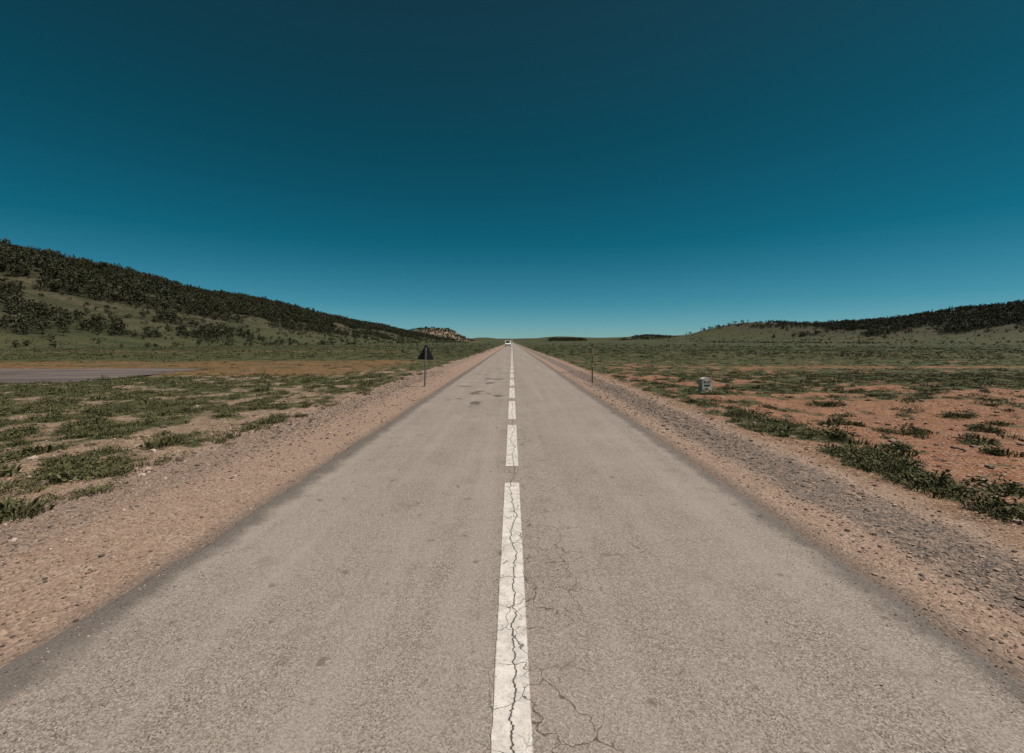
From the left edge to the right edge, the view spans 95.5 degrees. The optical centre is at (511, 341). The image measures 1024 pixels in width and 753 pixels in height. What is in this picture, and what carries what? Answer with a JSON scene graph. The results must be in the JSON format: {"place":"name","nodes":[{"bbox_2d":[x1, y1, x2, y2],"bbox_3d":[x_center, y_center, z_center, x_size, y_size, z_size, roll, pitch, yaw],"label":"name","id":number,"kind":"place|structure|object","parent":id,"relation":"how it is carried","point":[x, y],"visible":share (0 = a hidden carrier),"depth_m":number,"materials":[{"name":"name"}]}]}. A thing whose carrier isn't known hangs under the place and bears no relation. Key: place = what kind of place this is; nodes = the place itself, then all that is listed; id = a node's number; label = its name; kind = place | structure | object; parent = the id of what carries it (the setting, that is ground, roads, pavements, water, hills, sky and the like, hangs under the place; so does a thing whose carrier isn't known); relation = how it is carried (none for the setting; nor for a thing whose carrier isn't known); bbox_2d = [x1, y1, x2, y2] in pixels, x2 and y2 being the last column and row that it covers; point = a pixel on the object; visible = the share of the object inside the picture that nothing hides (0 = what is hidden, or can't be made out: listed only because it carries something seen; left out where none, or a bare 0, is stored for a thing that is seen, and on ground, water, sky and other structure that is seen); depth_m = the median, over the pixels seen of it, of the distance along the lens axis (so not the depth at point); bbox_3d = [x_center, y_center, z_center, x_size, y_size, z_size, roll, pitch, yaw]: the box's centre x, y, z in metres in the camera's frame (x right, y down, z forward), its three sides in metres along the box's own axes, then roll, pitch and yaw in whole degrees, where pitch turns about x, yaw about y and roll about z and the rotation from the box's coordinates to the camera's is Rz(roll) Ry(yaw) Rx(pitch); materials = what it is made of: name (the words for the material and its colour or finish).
{"place":"outdoors","nodes":[
{"label":"outdoors","id":0,"kind":"place"},
{"bbox_2d":[0,369,195,382],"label":"pond","id":1,"kind":"structure","parent":0,"point":[36,375],"depth_m":23.84,"materials":[{"name":"liquid"}]},
{"bbox_2d":[0,343,1023,752],"bbox_3d":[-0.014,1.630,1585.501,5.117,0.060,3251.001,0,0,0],"label":"road","id":2,"kind":"structure","parent":0,"point":[356,611],"depth_m":2.60,"materials":[{"name":"grey asphalt"}]},
{"bbox_2d":[505,341,510,346],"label":"white van","id":3,"kind":"object","parent":2,"relation":"on","point":[507,343],"visible":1,"depth_m":148.03,"materials":[{"name":"paint"}]},
{"bbox_2d":[491,351,532,752],"bbox_3d":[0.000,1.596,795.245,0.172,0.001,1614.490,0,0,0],"label":"road centre line","id":4,"kind":"object","parent":2,"relation":"on","point":[511,731],"visible":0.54,"depth_m":2.51,"materials":[{"name":"white paint"}]},
{"bbox_2d":[0,261,1023,684],"bbox_3d":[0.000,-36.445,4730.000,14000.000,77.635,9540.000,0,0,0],"label":"ground","id":5,"kind":"structure","parent":0,"point":[144,543],"depth_m":7.45,"materials":[{"name":"soil"}]},
{"bbox_2d":[418,345,433,386],"bbox_3d":[-3.151,0.884,16.901,0.592,1.553,0.200,2,0,-4],"label":"traffic sign","id":6,"kind":"object","parent":5,"relation":"on","point":[425,354],"visible":0.96,"depth_m":16.93,"materials":[{"name":"metal"}]},
{"bbox_2d":[0,368,1023,523],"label":"grass tufts","id":7,"kind":"object","parent":5,"relation":"on","point":[925,480],"visible":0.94,"depth_m":8.77,"materials":[{"name":"green plant"}]},
{"bbox_2d":[0,238,1023,341],"bbox_3d":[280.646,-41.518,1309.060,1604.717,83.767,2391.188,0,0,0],"label":"forest","id":8,"kind":"object","parent":5,"relation":"on","point":[60,269],"visible":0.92,"depth_m":404.68,"materials":[{"name":"green plant"}]},
{"bbox_2d":[0,299,1023,384],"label":"meadow grass","id":9,"kind":"structure","parent":5,"relation":"on","point":[692,350],"depth_m":51.94,"materials":[{"name":"green plant"}]},
{"bbox_2d":[0,274,1023,358],"bbox_3d":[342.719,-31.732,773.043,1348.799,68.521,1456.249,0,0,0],"label":"hillside shrubs","id":10,"kind":"object","parent":5,"relation":"on","point":[198,342],"visible":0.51,"depth_m":246.22,"materials":[{"name":"green plant"}]},
{"bbox_2d":[592,344,592,382],"bbox_3d":[3.200,0.865,18.500,0.065,1.530,0.068,0,0,0],"label":"snow marker pole","id":11,"kind":"object","parent":5,"relation":"on","point":[592,363],"visible":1,"depth_m":18.47,"materials":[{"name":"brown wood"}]},
{"bbox_2d":[696,377,711,392],"bbox_3d":[6.230,1.410,15.000,0.460,0.529,0.340,0,0,-9],"label":"milestone","id":12,"kind":"object","parent":5,"relation":"on","point":[704,383],"visible":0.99,"depth_m":14.90,"materials":[{"name":"stone"}]},
{"bbox_2d":[0,371,1023,663],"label":"gravel","id":13,"kind":"structure","parent":0,"point":[638,403],"depth_m":4.93,"materials":[{"name":"grey gravel"}]},
{"bbox_2d":[0,395,1023,747],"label":"loose grit","id":14,"kind":"object","parent":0,"point":[406,425],"visible":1,"depth_m":2.75,"materials":[{"name":"gravel"}]},
{"bbox_2d":[0,0,1023,338],"label":"sky","id":15,"kind":"structure","parent":0,"point":[498,169],"materials":[{"name":"blue"}]},
{"bbox_2d":[2,367,1023,530],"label":"field stones","id":16,"kind":"object","parent":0,"point":[969,507],"visible":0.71,"depth_m":7.45,"materials":[{"name":"grey stone"}]}
]}

